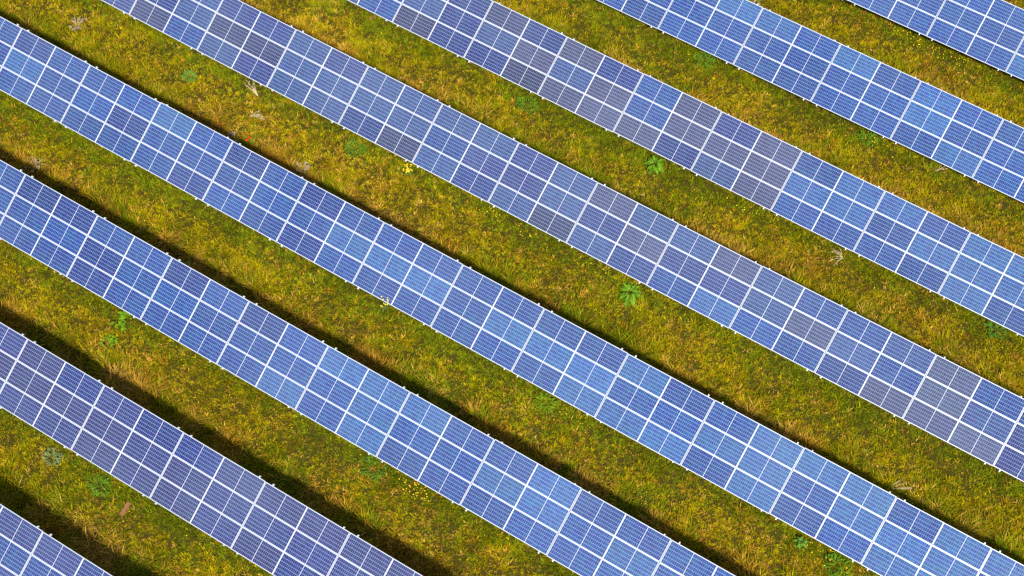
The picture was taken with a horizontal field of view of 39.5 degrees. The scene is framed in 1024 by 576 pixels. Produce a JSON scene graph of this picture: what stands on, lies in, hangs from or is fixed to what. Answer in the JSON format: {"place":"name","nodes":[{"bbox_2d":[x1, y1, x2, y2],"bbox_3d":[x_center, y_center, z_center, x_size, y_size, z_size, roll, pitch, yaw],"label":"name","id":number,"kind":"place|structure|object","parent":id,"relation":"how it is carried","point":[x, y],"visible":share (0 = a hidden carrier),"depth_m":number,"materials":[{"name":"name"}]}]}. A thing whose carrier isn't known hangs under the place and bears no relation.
{"place":"outdoors","nodes":[
{"label":"outdoors","id":0,"kind":"place"},
{"bbox_2d":[0,0,1023,575],"bbox_3d":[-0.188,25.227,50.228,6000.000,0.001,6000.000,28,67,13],"label":"ground","id":1,"kind":"structure","parent":0,"point":[486,228],"depth_m":62.84,"materials":[{"name":"green plant"}]},
{"bbox_2d":[24,157,44,172],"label":"dead thistle","id":2,"kind":"object","parent":1,"relation":"on","point":[35,159],"visible":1,"depth_m":65.39,"materials":[{"name":"plant"}]},
{"bbox_2d":[41,447,62,467],"bbox_3d":[-19.084,6.978,59.130,1.009,0.395,0.928,28,67,13],"label":"bushy weed","id":3,"kind":"object","parent":1,"relation":"on","point":[56,459],"visible":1,"depth_m":59.10,"materials":[{"name":"green plant"}]},
{"bbox_2d":[0,504,111,575],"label":"solar array","id":4,"kind":"object","parent":1,"relation":"on","point":[21,538],"visible":1,"depth_m":55.78,"materials":[{"name":"glass"}]},
{"bbox_2d":[70,16,83,30],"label":"dead thistle","id":5,"kind":"object","parent":1,"relation":"on","point":[80,22],"visible":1,"depth_m":68.97,"materials":[{"name":"plant"}]},
{"bbox_2d":[86,473,112,495],"bbox_3d":[-16.927,8.101,58.599,0.996,0.350,1.131,-28,67,-13],"label":"bushy weed","id":6,"kind":"object","parent":1,"relation":"on","point":[93,487],"visible":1,"depth_m":58.56,"materials":[{"name":"green plant"}]},
{"bbox_2d":[100,334,117,346],"bbox_3d":[-17.352,2.352,61.516,0.748,0.293,0.696,28,67,13],"label":"trailing weed","id":7,"kind":"object","parent":1,"relation":"on","point":[112,339],"visible":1,"depth_m":61.46,"materials":[{"name":"green plant"}]},
{"bbox_2d":[108,318,125,330],"bbox_3d":[-17.033,1.594,61.896,0.834,0.296,0.572,28,67,13],"label":"trailing weed","id":8,"kind":"object","parent":1,"relation":"on","point":[121,323],"visible":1,"depth_m":61.79,"materials":[{"name":"green plant"}]},
{"bbox_2d":[119,501,130,515],"bbox_3d":[-15.782,9.007,58.192,0.196,0.051,0.626,28,71,7],"label":"wooden board","id":9,"kind":"object","parent":1,"relation":"on","point":[125,507],"visible":1,"depth_m":58.18,"materials":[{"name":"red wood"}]},
{"bbox_2d":[118,311,131,319],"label":"trailing weed","id":10,"kind":"object","parent":1,"relation":"on","point":[125,313],"visible":0.83,"depth_m":62.01,"materials":[{"name":"green plant"}]},
{"bbox_2d":[181,69,196,81],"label":"bushy weed","id":11,"kind":"object","parent":1,"relation":"on","point":[187,74],"visible":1,"depth_m":67.68,"materials":[{"name":"green plant"}]},
{"bbox_2d":[0,322,422,575],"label":"solar array","id":12,"kind":"object","parent":1,"relation":"on","point":[275,517],"visible":1,"depth_m":57.56,"materials":[{"name":"glass"}]},
{"bbox_2d":[227,130,239,141],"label":"dead thistle","id":13,"kind":"object","parent":1,"relation":"on","point":[232,134],"visible":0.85,"depth_m":66.12,"materials":[{"name":"plant"}]},
{"bbox_2d":[244,80,257,95],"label":"dry stalks","id":14,"kind":"object","parent":1,"relation":"on","point":[255,91],"visible":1,"depth_m":67.38,"materials":[{"name":"plant"}]},
{"bbox_2d":[295,160,311,172],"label":"dead thistle","id":15,"kind":"object","parent":1,"relation":"on","point":[306,167],"visible":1,"depth_m":65.34,"materials":[{"name":"plant"}]},
{"bbox_2d":[342,137,366,158],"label":"bushy weed","id":16,"kind":"object","parent":1,"relation":"on","point":[359,149],"visible":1,"depth_m":65.89,"materials":[{"name":"green plant"}]},
{"bbox_2d":[0,160,734,575],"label":"solar array","id":17,"kind":"object","parent":1,"relation":"on","point":[124,262],"visible":1,"depth_m":59.11,"materials":[{"name":"glass"}]},
{"bbox_2d":[360,454,388,481],"bbox_3d":[-5.756,7.412,58.991,1.353,0.343,1.143,28,67,13],"label":"bushy weed","id":18,"kind":"object","parent":1,"relation":"on","point":[373,474],"visible":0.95,"depth_m":58.89,"materials":[{"name":"green plant"}]},
{"bbox_2d":[380,296,388,311],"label":"flowering weed","id":19,"kind":"object","parent":1,"relation":"on","point":[383,307],"visible":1,"depth_m":61.82,"materials":[{"name":"yellow plant"}]},
{"bbox_2d":[403,164,412,175],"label":"flowering weed","id":20,"kind":"object","parent":1,"relation":"on","point":[408,170],"visible":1,"depth_m":65.30,"materials":[{"name":"yellow plant"}]},
{"bbox_2d":[0,17,1023,575],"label":"solar array","id":21,"kind":"object","parent":1,"relation":"on","point":[146,125],"visible":1,"depth_m":60.53,"materials":[{"name":"glass"}]},
{"bbox_2d":[34,4,1009,574],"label":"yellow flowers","id":22,"kind":"object","parent":1,"relation":"on","point":[466,358],"visible":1,"depth_m":62.27,"materials":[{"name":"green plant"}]},
{"bbox_2d":[515,95,540,114],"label":"bushy weed","id":23,"kind":"object","parent":1,"relation":"on","point":[534,103],"visible":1,"depth_m":67.02,"materials":[{"name":"green plant"}]},
{"bbox_2d":[532,392,560,413],"bbox_3d":[1.490,4.805,60.333,0.998,0.332,1.056,-39,70,-18],"label":"bushy weed","id":24,"kind":"object","parent":1,"relation":"on","point":[548,398],"visible":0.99,"depth_m":60.26,"materials":[{"name":"green plant"}]},
{"bbox_2d":[102,0,1023,481],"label":"solar array","id":25,"kind":"object","parent":1,"relation":"on","point":[468,158],"visible":1,"depth_m":62.66,"materials":[{"name":"glass"}]},
{"bbox_2d":[619,281,643,307],"bbox_3d":[5.165,0.222,62.569,1.120,0.490,1.259,-29,67,-14],"label":"broadleaf weed","id":26,"kind":"object","parent":1,"relation":"on","point":[626,287],"visible":1,"depth_m":62.51,"materials":[{"name":"green plant"}]},
{"bbox_2d":[643,155,664,174],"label":"broadleaf weed","id":27,"kind":"object","parent":1,"relation":"on","point":[658,166],"visible":1,"depth_m":65.46,"materials":[{"name":"green plant"}]},
{"bbox_2d":[348,0,1023,336],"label":"solar array","id":28,"kind":"object","parent":1,"relation":"on","point":[679,134],"visible":1,"depth_m":64.44,"materials":[{"name":"glass"}]},
{"bbox_2d":[693,51,715,67],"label":"bushy weed","id":29,"kind":"object","parent":1,"relation":"on","point":[709,60],"visible":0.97,"depth_m":68.21,"materials":[{"name":"green plant"}]},
{"bbox_2d":[793,536,808,548],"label":"broadleaf weed","id":30,"kind":"object","parent":1,"relation":"on","point":[800,543],"visible":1,"depth_m":57.50,"materials":[{"name":"green plant"}]},
{"bbox_2d":[597,0,1023,202],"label":"solar array","id":31,"kind":"object","parent":1,"relation":"on","point":[980,138],"visible":1,"depth_m":66.14,"materials":[{"name":"glass"}]},
{"bbox_2d":[830,248,842,264],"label":"dry stalks","id":32,"kind":"object","parent":1,"relation":"on","point":[837,256],"visible":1,"depth_m":63.46,"materials":[{"name":"plant"}]},
{"bbox_2d":[823,551,852,575],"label":"bushy weed","id":33,"kind":"object","parent":1,"relation":"on","point":[843,558],"visible":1,"depth_m":57.16,"materials":[{"name":"green plant"}]},
{"bbox_2d":[856,129,878,146],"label":"bushy weed","id":34,"kind":"object","parent":1,"relation":"on","point":[870,133],"visible":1,"depth_m":66.22,"materials":[{"name":"green plant"}]},
{"bbox_2d":[842,0,1023,79],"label":"solar array","id":35,"kind":"object","parent":1,"relation":"on","point":[999,23],"visible":1,"depth_m":67.77,"materials":[{"name":"glass"}]},
{"bbox_2d":[982,321,1005,339],"bbox_3d":[20.997,1.825,61.879,0.947,0.376,1.035,-18,65,-9],"label":"bushy weed","id":36,"kind":"object","parent":1,"relation":"on","point":[996,326],"visible":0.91,"depth_m":61.86,"materials":[{"name":"green plant"}]}
]}

